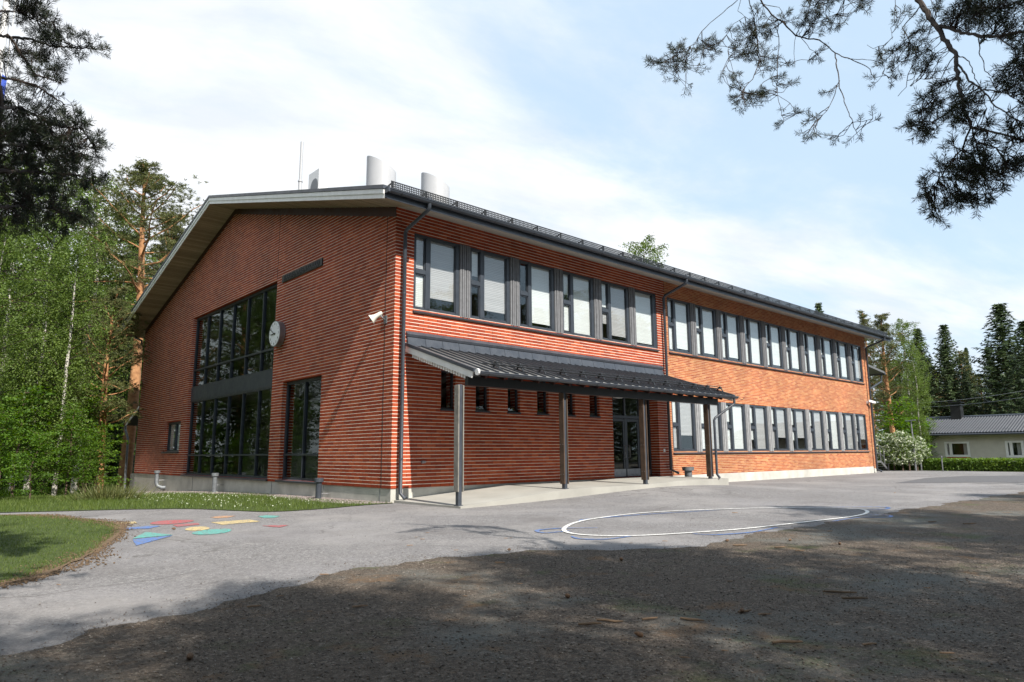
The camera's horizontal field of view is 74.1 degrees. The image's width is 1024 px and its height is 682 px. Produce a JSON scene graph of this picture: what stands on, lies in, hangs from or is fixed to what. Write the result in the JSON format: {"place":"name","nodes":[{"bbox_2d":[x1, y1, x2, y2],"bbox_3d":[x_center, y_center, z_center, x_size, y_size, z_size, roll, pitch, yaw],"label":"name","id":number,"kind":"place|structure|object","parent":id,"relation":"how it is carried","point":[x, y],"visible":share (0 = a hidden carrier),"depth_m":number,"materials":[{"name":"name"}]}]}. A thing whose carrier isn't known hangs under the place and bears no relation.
{"place":"outdoors","nodes":[
{"label":"outdoors","id":0,"kind":"place"},
{"bbox_2d":[0,513,119,581],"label":"lawn","id":1,"kind":"structure","parent":0,"point":[41,548],"depth_m":9.48,"materials":[{"name":"plant"}]},
{"bbox_2d":[0,0,15,80],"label":"flagpole","id":2,"kind":"object","parent":1,"relation":"on","point":[3,41],"visible":0.33,"depth_m":9.31,"materials":[{"name":"white metal"}]},
{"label":"pine tree","id":3,"kind":"object","parent":1,"relation":"on","visible":0},
{"bbox_2d":[0,0,115,240],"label":"pine bough","id":4,"kind":"object","parent":3,"relation":"attached to","point":[38,132],"visible":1,"depth_m":6.58,"materials":[{"name":"green plant"}]},
{"bbox_2d":[68,432,110,492],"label":"maple sapling","id":5,"kind":"object","parent":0,"point":[85,458],"visible":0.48,"depth_m":28.43,"materials":[{"name":"green plant"}]},
{"bbox_2d":[78,426,121,489],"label":"maple sapling","id":6,"kind":"object","parent":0,"point":[101,449],"visible":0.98,"depth_m":27.85,"materials":[{"name":"green plant"}]},
{"bbox_2d":[0,476,990,523],"bbox_3d":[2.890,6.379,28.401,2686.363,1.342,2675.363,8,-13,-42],"label":"ground","id":7,"kind":"structure","parent":0,"point":[204,509],"depth_m":15.20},
{"bbox_2d":[0,267,58,492],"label":"spruce tree","id":8,"kind":"object","parent":7,"relation":"on","point":[1,432],"visible":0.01,"depth_m":42.62,"materials":[{"name":"green plant"}]},
{"bbox_2d":[0,214,75,489],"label":"birch tree","id":9,"kind":"object","parent":7,"relation":"on","point":[35,315],"visible":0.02,"depth_m":41.20,"materials":[{"name":"green plant"}]},
{"bbox_2d":[1,168,112,492],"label":"birch tree","id":10,"kind":"object","parent":7,"relation":"on","point":[53,244],"visible":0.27,"depth_m":30.79,"materials":[{"name":"green plant"}]},
{"bbox_2d":[7,281,117,492],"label":"spruce tree","id":11,"kind":"object","parent":7,"relation":"on","point":[68,485],"visible":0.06,"depth_m":42.01,"materials":[{"name":"green plant"}]},
{"bbox_2d":[0,468,133,497],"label":"weeds","id":12,"kind":"object","parent":7,"relation":"on","point":[35,489],"visible":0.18,"depth_m":28.97,"materials":[{"name":"green plant"}]},
{"bbox_2d":[35,309,129,492],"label":"pine tree","id":13,"kind":"object","parent":7,"relation":"on","point":[118,415],"visible":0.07,"depth_m":40.36,"materials":[{"name":"green plant"}]},
{"bbox_2d":[35,174,150,491],"bbox_3d":[-23.580,-0.668,37.800,6.317,18.462,6.573,8,-13,-42],"label":"birch tree","id":14,"kind":"object","parent":7,"relation":"on","point":[111,243],"visible":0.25,"depth_m":38.08,"materials":[{"name":"green plant"}]},
{"bbox_2d":[60,306,142,485],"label":"spruce tree","id":15,"kind":"object","parent":7,"relation":"on","point":[116,439],"visible":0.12,"depth_m":42.45,"materials":[{"name":"green plant"}]},
{"bbox_2d":[89,353,142,480],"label":"maple sapling","id":16,"kind":"object","parent":7,"relation":"on","point":[116,391],"visible":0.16,"depth_m":42.65,"materials":[{"name":"green plant"}]},
{"bbox_2d":[71,207,161,448],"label":"birch tree","id":17,"kind":"object","parent":7,"relation":"on","point":[154,259],"visible":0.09,"depth_m":46.13,"materials":[{"name":"green plant"}]},
{"bbox_2d":[28,157,208,487],"bbox_3d":[-21.014,-1.238,37.968,9.867,18.793,10.971,-5,-10,24],"label":"pine tree","id":18,"kind":"object","parent":7,"relation":"on","point":[145,179],"visible":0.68,"depth_m":37.75,"materials":[{"name":"green plant"}]},
{"bbox_2d":[124,214,185,380],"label":"pine tree","id":19,"kind":"object","parent":7,"relation":"on","point":[173,238],"visible":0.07,"depth_m":49.90,"materials":[{"name":"green plant"}]},
{"bbox_2d":[0,491,390,512],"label":"grass verge","id":20,"kind":"object","parent":7,"relation":"on","point":[223,504],"depth_m":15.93,"materials":[{"name":"plant"}]},
{"bbox_2d":[0,406,33,487],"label":"maple sapling","id":21,"kind":"object","parent":20,"relation":"on","point":[9,430],"visible":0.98,"depth_m":21.46,"materials":[{"name":"green plant"}]},
{"bbox_2d":[0,394,33,480],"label":"maple sapling","id":22,"kind":"object","parent":20,"relation":"on","point":[7,409],"visible":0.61,"depth_m":22.48,"materials":[{"name":"green plant"}]},
{"bbox_2d":[0,159,38,356],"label":"birch tree","id":23,"kind":"object","parent":20,"relation":"on","point":[13,284],"visible":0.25,"depth_m":25.94,"materials":[{"name":"green plant"}]},
{"bbox_2d":[0,218,45,432],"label":"birch tree","id":24,"kind":"object","parent":20,"relation":"on","point":[11,257],"visible":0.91,"depth_m":23.52,"materials":[{"name":"green plant"}]},
{"bbox_2d":[0,384,59,496],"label":"maple sapling","id":25,"kind":"object","parent":20,"relation":"on","point":[29,402],"visible":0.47,"depth_m":25.66,"materials":[{"name":"green plant"}]},
{"bbox_2d":[0,149,76,453],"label":"birch tree","id":26,"kind":"object","parent":20,"relation":"on","point":[29,249],"visible":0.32,"depth_m":27.84,"materials":[{"name":"green plant"}]},
{"bbox_2d":[9,428,71,498],"bbox_3d":[-14.447,3.754,20.693,1.605,2.211,1.905,2,-10,-15],"label":"maple sapling","id":27,"kind":"object","parent":20,"relation":"on","point":[33,458],"visible":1,"depth_m":20.62,"materials":[{"name":"green plant"}]},
{"bbox_2d":[22,232,117,495],"bbox_3d":[-18.113,0.894,27.834,3.129,10.773,3.267,5,-11,-31],"label":"birch tree","id":28,"kind":"object","parent":20,"relation":"on","point":[75,273],"visible":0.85,"depth_m":27.78,"materials":[{"name":"green plant"}]},
{"bbox_2d":[37,402,103,495],"bbox_3d":[-16.763,4.076,25.704,2.181,3.605,1.970,-9,-13,42],"label":"maple sapling","id":29,"kind":"object","parent":20,"relation":"on","point":[70,455],"visible":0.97,"depth_m":25.68,"materials":[{"name":"green plant"}]},
{"bbox_2d":[41,482,160,501],"bbox_3d":[-11.867,4.379,19.838,3.156,0.550,3.202,1,-9,-8],"label":"weed clump","id":30,"kind":"object","parent":20,"relation":"on","point":[113,493],"visible":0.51,"depth_m":19.55,"materials":[{"name":"green plant"}]},
{"bbox_2d":[136,491,392,503],"bbox_3d":[-13.223,5.565,23.559,5.617,0.766,24.520,8,-13,-42],"label":"plinth gravel bed","id":31,"kind":"object","parent":7,"relation":"on","point":[235,492],"visible":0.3,"depth_m":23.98,"materials":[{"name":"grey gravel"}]},
{"bbox_2d":[3,354,93,491],"bbox_3d":[-21.481,3.804,31.201,4.056,6.704,3.663,5,-11,-29],"label":"maple sapling","id":32,"kind":"object","parent":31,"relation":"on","point":[50,420],"visible":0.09,"depth_m":31.13,"materials":[{"name":"green plant"}]},
{"bbox_2d":[32,382,135,493],"bbox_3d":[-19.742,4.530,31.242,3.714,5.118,4.409,-8,-12,38],"label":"maple sapling","id":33,"kind":"object","parent":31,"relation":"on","point":[102,425],"visible":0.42,"depth_m":31.30,"materials":[{"name":"green plant"}]},
{"bbox_2d":[47,285,156,489],"bbox_3d":[-19.475,2.203,32.507,4.716,10.212,5.110,6,-11,-32],"label":"birch tree","id":34,"kind":"object","parent":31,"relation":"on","point":[115,297],"visible":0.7,"depth_m":32.77,"materials":[{"name":"green plant"}]},
{"bbox_2d":[121,180,892,503],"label":"school building","id":35,"kind":"structure","parent":7,"relation":"on","point":[341,394],"depth_m":22.99,"materials":[{"name":"red brick"}]},
{"bbox_2d":[120,406,138,490],"bbox_3d":[-18.093,6.002,35.844,4.152,4.880,2.372,8,-13,-42],"label":"porch","id":36,"kind":"object","parent":35,"relation":"attached to","point":[134,420],"visible":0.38,"depth_m":34.85,"materials":[{"name":"brown metal"}]},
{"bbox_2d":[161,421,180,452],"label":"window","id":37,"kind":"structure","parent":35,"relation":"in","point":[171,444],"depth_m":30.19,"materials":[{"name":"grey glass"}]},
{"bbox_2d":[180,283,276,480],"bbox_3d":[-10.768,1.785,25.631,0.309,6.674,8.658,8,-13,-42],"label":"window","id":38,"kind":"structure","parent":35,"relation":"in","point":[260,381],"depth_m":25.50,"materials":[{"name":"black glass"}]},
{"bbox_2d":[269,321,284,346],"bbox_3d":[-7.722,-0.230,22.259,0.248,0.860,0.860,8,-13,-42],"label":"wall clock","id":39,"kind":"object","parent":35,"relation":"attached to","point":[277,334],"depth_m":22.09,"materials":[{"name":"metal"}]},
{"bbox_2d":[275,376,321,483],"bbox_3d":[-6.430,2.720,20.675,0.309,3.154,2.788,8,-13,-42],"label":"window","id":40,"kind":"structure","parent":35,"relation":"in","point":[285,479],"depth_m":20.86,"materials":[{"name":"black glass"}]},
{"bbox_2d":[298,141,303,189],"bbox_3d":[-7.930,-6.152,25.416,0.171,2.789,0.180,8,-13,-42],"label":"antenna mast","id":41,"kind":"object","parent":35,"relation":"on","point":[300,181],"visible":0.78,"depth_m":25.43,"materials":[{"name":"metal"}]},
{"bbox_2d":[282,258,322,282],"bbox_3d":[-6.717,-2.240,21.605,0.060,0.239,2.850,8,-13,-42],"label":"name sign","id":42,"kind":"object","parent":35,"relation":"attached to","point":[304,269],"visible":1,"depth_m":21.48,"materials":[{"name":"black metal"}]},
{"bbox_2d":[308,168,327,188],"bbox_3d":[-6.833,-5.324,24.057,0.615,1.455,1.031,8,-13,-42],"label":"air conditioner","id":43,"kind":"object","parent":35,"relation":"on","point":[318,177],"visible":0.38,"depth_m":23.91,"materials":[{"name":"white paint"}]},
{"bbox_2d":[314,478,328,498],"bbox_3d":[-5.243,4.114,18.712,0.455,0.662,0.250,8,-13,-42],"label":"vent pipe","id":44,"kind":"object","parent":35,"relation":"attached to","point":[318,490],"visible":0.91,"depth_m":18.59,"materials":[{"name":"grey metal"}]},
{"bbox_2d":[366,156,395,187],"bbox_3d":[-4.593,-5.252,23.740,1.050,2.462,1.050,8,-13,-42],"label":"roof ventilator","id":45,"kind":"object","parent":35,"relation":"on","point":[378,171],"visible":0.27,"depth_m":23.38,"materials":[{"name":"paint"}]},
{"bbox_2d":[421,172,449,203],"bbox_3d":[-2.871,-5.029,25.297,1.091,2.509,1.091,8,-13,-42],"label":"roof ventilator","id":46,"kind":"object","parent":35,"relation":"on","point":[431,183],"visible":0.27,"depth_m":24.94,"materials":[{"name":"paint"}]},
{"bbox_2d":[413,233,459,315],"bbox_3d":[-2.059,-1.776,18.439,1.520,2.070,0.105,8,-13,-42],"label":"window","id":47,"kind":"structure","parent":35,"relation":"in","point":[436,261],"depth_m":18.46,"materials":[{"name":"white glass"}]},
{"bbox_2d":[440,370,453,410],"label":"window","id":48,"kind":"structure","parent":35,"relation":"in","point":[451,374],"depth_m":18.32,"materials":[{"name":"black glass"}]},
{"bbox_2d":[470,247,509,323],"bbox_3d":[-0.656,-1.576,19.705,1.520,2.070,0.105,8,-13,-42],"label":"window","id":49,"kind":"structure","parent":35,"relation":"in","point":[491,270],"depth_m":19.79,"materials":[{"name":"white glass"}]},
{"bbox_2d":[519,260,554,331],"bbox_3d":[0.747,-1.375,20.970,1.520,2.070,0.105,8,-13,-42],"label":"window","id":50,"kind":"structure","parent":35,"relation":"in","point":[538,293],"depth_m":21.09,"materials":[{"name":"white glass"}]},
{"bbox_2d":[405,331,743,505],"bbox_3d":[2.453,2.264,19.817,11.827,4.290,2.983,8,-13,-42],"label":"entrance canopy","id":51,"kind":"object","parent":35,"relation":"attached to","point":[474,362],"visible":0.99,"depth_m":18.52,"materials":[{"name":"grey metal"}]},
{"bbox_2d":[562,270,593,337],"bbox_3d":[2.150,-1.175,22.236,1.520,2.070,0.105,8,-13,-42],"label":"window","id":52,"kind":"structure","parent":35,"relation":"in","point":[578,311],"depth_m":22.30,"materials":[{"name":"white glass"}]},
{"bbox_2d":[601,280,629,343],"bbox_3d":[3.553,-0.974,23.501,1.520,2.070,0.105,8,-13,-42],"label":"window","id":53,"kind":"structure","parent":35,"relation":"in","point":[614,297],"depth_m":23.59,"materials":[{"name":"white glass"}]},
{"bbox_2d":[613,418,625,476],"bbox_3d":[3.560,3.623,23.104,1.010,1.970,0.143,8,-13,-42],"label":"door","id":54,"kind":"structure","parent":35,"relation":"in","point":[618,472],"depth_m":23.33,"materials":[{"name":"grey metal"}]},
{"bbox_2d":[626,419,640,475],"bbox_3d":[4.254,3.722,23.730,0.750,1.970,0.143,8,-13,-42],"label":"door","id":55,"kind":"structure","parent":35,"relation":"in","point":[631,472],"depth_m":23.80,"materials":[{"name":"grey metal"}]},
{"bbox_2d":[635,289,655,347],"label":"window","id":56,"kind":"structure","parent":35,"relation":"in","point":[644,301],"depth_m":24.73,"materials":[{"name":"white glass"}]},
{"bbox_2d":[667,297,691,354],"bbox_3d":[6.412,-0.561,26.107,1.520,2.070,0.105,8,-13,-42],"label":"window","id":57,"kind":"structure","parent":35,"relation":"in","point":[679,331],"depth_m":26.19,"materials":[{"name":"white glass"}]},
{"bbox_2d":[671,402,696,450],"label":"window","id":58,"kind":"structure","parent":35,"relation":"in","point":[683,414],"depth_m":25.55,"materials":[{"name":"white glass"}]},
{"bbox_2d":[695,304,717,358],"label":"window","id":59,"kind":"structure","parent":35,"relation":"in","point":[705,316],"depth_m":27.47,"materials":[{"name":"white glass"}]},
{"bbox_2d":[700,402,722,450],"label":"window","id":60,"kind":"structure","parent":35,"relation":"in","point":[715,410],"depth_m":27.03,"materials":[{"name":"white glass"}]},
{"bbox_2d":[721,311,741,362],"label":"window","id":61,"kind":"structure","parent":35,"relation":"in","point":[729,322],"depth_m":28.75,"materials":[{"name":"white glass"}]},
{"bbox_2d":[726,403,746,450],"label":"window","id":62,"kind":"structure","parent":35,"relation":"in","point":[736,429],"depth_m":28.13,"materials":[{"name":"white glass"}]},
{"bbox_2d":[744,317,762,365],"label":"window","id":63,"kind":"structure","parent":35,"relation":"in","point":[754,354],"depth_m":30.01,"materials":[{"name":"white glass"}]},
{"bbox_2d":[749,405,768,450],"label":"window","id":64,"kind":"structure","parent":35,"relation":"in","point":[758,414],"depth_m":29.39,"materials":[{"name":"white glass"}]},
{"bbox_2d":[765,322,783,369],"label":"window","id":65,"kind":"structure","parent":35,"relation":"in","point":[773,332],"depth_m":31.28,"materials":[{"name":"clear glass"}]},
{"bbox_2d":[771,407,788,450],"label":"window","id":66,"kind":"structure","parent":35,"relation":"in","point":[779,414],"depth_m":30.67,"materials":[{"name":"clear glass"}]},
{"bbox_2d":[785,327,801,372],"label":"window","id":67,"kind":"structure","parent":35,"relation":"in","point":[792,336],"depth_m":32.55,"materials":[{"name":"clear glass"}]},
{"bbox_2d":[791,408,807,450],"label":"window","id":68,"kind":"structure","parent":35,"relation":"in","point":[798,417],"depth_m":31.95,"materials":[{"name":"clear glass"}]},
{"bbox_2d":[803,332,818,374],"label":"window","id":69,"kind":"structure","parent":35,"relation":"in","point":[810,344],"depth_m":33.82,"materials":[{"name":"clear glass"}]},
{"bbox_2d":[809,410,824,450],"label":"window","id":70,"kind":"structure","parent":35,"relation":"in","point":[816,418],"depth_m":33.20,"materials":[{"name":"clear glass"}]},
{"bbox_2d":[820,336,834,377],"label":"window","id":71,"kind":"structure","parent":35,"relation":"in","point":[826,343],"depth_m":35.10,"materials":[{"name":"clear glass"}]},
{"bbox_2d":[826,411,840,450],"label":"window","id":72,"kind":"structure","parent":35,"relation":"in","point":[832,417],"depth_m":34.47,"materials":[{"name":"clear glass"}]},
{"bbox_2d":[835,340,849,379],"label":"window","id":73,"kind":"structure","parent":35,"relation":"in","point":[841,347],"depth_m":36.36,"materials":[{"name":"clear glass"}]},
{"bbox_2d":[842,413,855,449],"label":"window","id":74,"kind":"structure","parent":35,"relation":"in","point":[847,418],"depth_m":35.74,"materials":[{"name":"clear glass"}]},
{"bbox_2d":[850,344,862,382],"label":"window","id":75,"kind":"structure","parent":35,"relation":"in","point":[855,349],"depth_m":37.62,"materials":[{"name":"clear glass"}]},
{"bbox_2d":[855,414,867,449],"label":"window","id":76,"kind":"structure","parent":35,"relation":"in","point":[860,418],"depth_m":36.90,"materials":[{"name":"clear glass"}]},
{"bbox_2d":[868,364,885,388],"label":"side canopy","id":77,"kind":"object","parent":35,"relation":"attached to","point":[874,371],"visible":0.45,"depth_m":41.90,"materials":[{"name":"grey metal"}]},
{"bbox_2d":[618,234,668,266],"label":"birch tree","id":78,"kind":"object","parent":7,"relation":"on","point":[642,248],"visible":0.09,"depth_m":62.35,"materials":[{"name":"green plant"}]},
{"bbox_2d":[855,310,894,447],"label":"pine tree","id":79,"kind":"object","parent":7,"relation":"on","point":[864,321],"visible":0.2,"depth_m":66.56,"materials":[{"name":"green plant"}]},
{"bbox_2d":[867,312,925,436],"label":"pine tree","id":80,"kind":"object","parent":7,"relation":"on","point":[883,327],"visible":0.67,"depth_m":52.39,"materials":[{"name":"green plant"}]},
{"bbox_2d":[875,430,930,470],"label":"flowering shrub","id":81,"kind":"object","parent":7,"relation":"on","point":[894,447],"visible":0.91,"depth_m":40.75,"materials":[{"name":"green plant"}]},
{"bbox_2d":[873,396,936,457],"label":"maple sapling","id":82,"kind":"object","parent":7,"relation":"on","point":[895,421],"visible":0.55,"depth_m":44.87,"materials":[{"name":"green plant"}]},
{"bbox_2d":[874,318,938,430],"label":"birch tree","id":83,"kind":"object","parent":7,"relation":"on","point":[898,326],"visible":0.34,"depth_m":57.22,"materials":[{"name":"green plant"}]},
{"bbox_2d":[897,339,936,448],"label":"birch tree","id":84,"kind":"object","parent":7,"relation":"on","point":[917,392],"visible":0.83,"depth_m":49.74,"materials":[{"name":"green plant"}]},
{"bbox_2d":[907,328,949,420],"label":"spruce tree","id":85,"kind":"object","parent":7,"relation":"on","point":[919,338],"visible":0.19,"depth_m":68.33,"materials":[{"name":"green plant"}]},
{"bbox_2d":[876,457,1023,471],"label":"clipped hedge","id":86,"kind":"object","parent":7,"relation":"on","point":[999,464],"visible":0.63,"depth_m":39.23,"materials":[{"name":"green plant"}]},
{"bbox_2d":[920,324,987,416],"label":"spruce tree","id":87,"kind":"object","parent":7,"relation":"on","point":[949,391],"visible":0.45,"depth_m":67.08,"materials":[{"name":"green plant"}]},
{"bbox_2d":[947,350,983,414],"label":"pine tree","id":88,"kind":"object","parent":7,"relation":"on","point":[963,355],"visible":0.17,"depth_m":73.48,"materials":[{"name":"green plant"}]},
{"bbox_2d":[910,402,1023,460],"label":"bungalow","id":89,"kind":"object","parent":7,"relation":"on","point":[961,435],"visible":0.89,"depth_m":50.49,"materials":[{"name":"white brick"}]},
{"bbox_2d":[944,442,970,456],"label":"window","id":90,"kind":"structure","parent":89,"relation":"in","point":[948,445],"depth_m":50.76,"materials":[{"name":"white paint"}]},
{"bbox_2d":[1005,441,1023,456],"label":"window","id":91,"kind":"structure","parent":89,"relation":"in","point":[1008,444],"depth_m":48.18,"materials":[{"name":"white paint"}]},
{"bbox_2d":[957,303,1023,414],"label":"spruce tree","id":92,"kind":"object","parent":7,"relation":"on","point":[1003,331],"visible":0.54,"depth_m":64.97,"materials":[{"name":"green plant"}]},
{"bbox_2d":[980,347,1002,414],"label":"spruce tree","id":93,"kind":"object","parent":7,"relation":"on","point":[988,380],"visible":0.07,"depth_m":72.76,"materials":[{"name":"green plant"}]},
{"bbox_2d":[993,321,1023,413],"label":"spruce tree","id":94,"kind":"object","parent":7,"relation":"on","point":[1020,363],"visible":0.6,"depth_m":57.82,"materials":[{"name":"green plant"}]},
{"bbox_2d":[0,492,1023,681],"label":"gravel yard","id":95,"kind":"structure","parent":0,"point":[999,516],"depth_m":4.87,"materials":[{"name":"grey gravel"}]},
{"bbox_2d":[1,492,1011,681],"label":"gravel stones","id":96,"kind":"object","parent":95,"relation":"on","point":[344,585],"visible":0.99,"depth_m":5.98,"materials":[{"name":"grey gravel"}]},
{"bbox_2d":[0,470,1023,654],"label":"asphalt yard","id":97,"kind":"structure","parent":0,"point":[140,576],"depth_m":10.06,"materials":[{"name":"grey asphalt"}]},
{"bbox_2d":[0,513,136,588],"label":"needle litter","id":98,"kind":"object","parent":97,"relation":"on","point":[124,528],"visible":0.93,"depth_m":7.95,"materials":[{"name":"brown plant"}]},
{"bbox_2d":[8,482,992,636],"bbox_3d":[4.648,3.834,16.726,28.495,0.208,9.002,8,-13,-42],"label":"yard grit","id":99,"kind":"object","parent":97,"relation":"on","point":[493,522],"visible":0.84,"depth_m":11.88,"materials":[{"name":"gravel"}]},
{"bbox_2d":[394,476,728,508],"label":"entrance slab","id":100,"kind":"structure","parent":97,"relation":"on","point":[501,495],"depth_m":17.45,"materials":[{"name":"concrete"}]},
{"bbox_2d":[561,507,868,535],"bbox_3d":[3.754,3.202,12.306,7.411,0.005,3.285,8,-13,-42],"label":"painted ring","id":101,"kind":"object","parent":97,"relation":"on","point":[567,525],"visible":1,"depth_m":11.43,"materials":[{"name":"paint"}]},
{"bbox_2d":[0,0,1023,440],"label":"sky","id":102,"kind":"structure","parent":0,"point":[550,114],"materials":[{"name":"blue"}]},
{"bbox_2d":[642,0,898,147],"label":"pine bough","id":103,"kind":"object","parent":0,"point":[760,93],"visible":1,"depth_m":7.21,"materials":[{"name":"green plant"}]},
{"bbox_2d":[869,0,1023,229],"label":"pine bough","id":104,"kind":"object","parent":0,"point":[971,167],"visible":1,"depth_m":4.68,"materials":[{"name":"green plant"}]},
{"bbox_2d":[898,476,1023,483],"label":"new asphalt road","id":105,"kind":"structure","parent":0,"point":[965,479],"depth_m":27.56,"materials":[{"name":"grey asphalt"}]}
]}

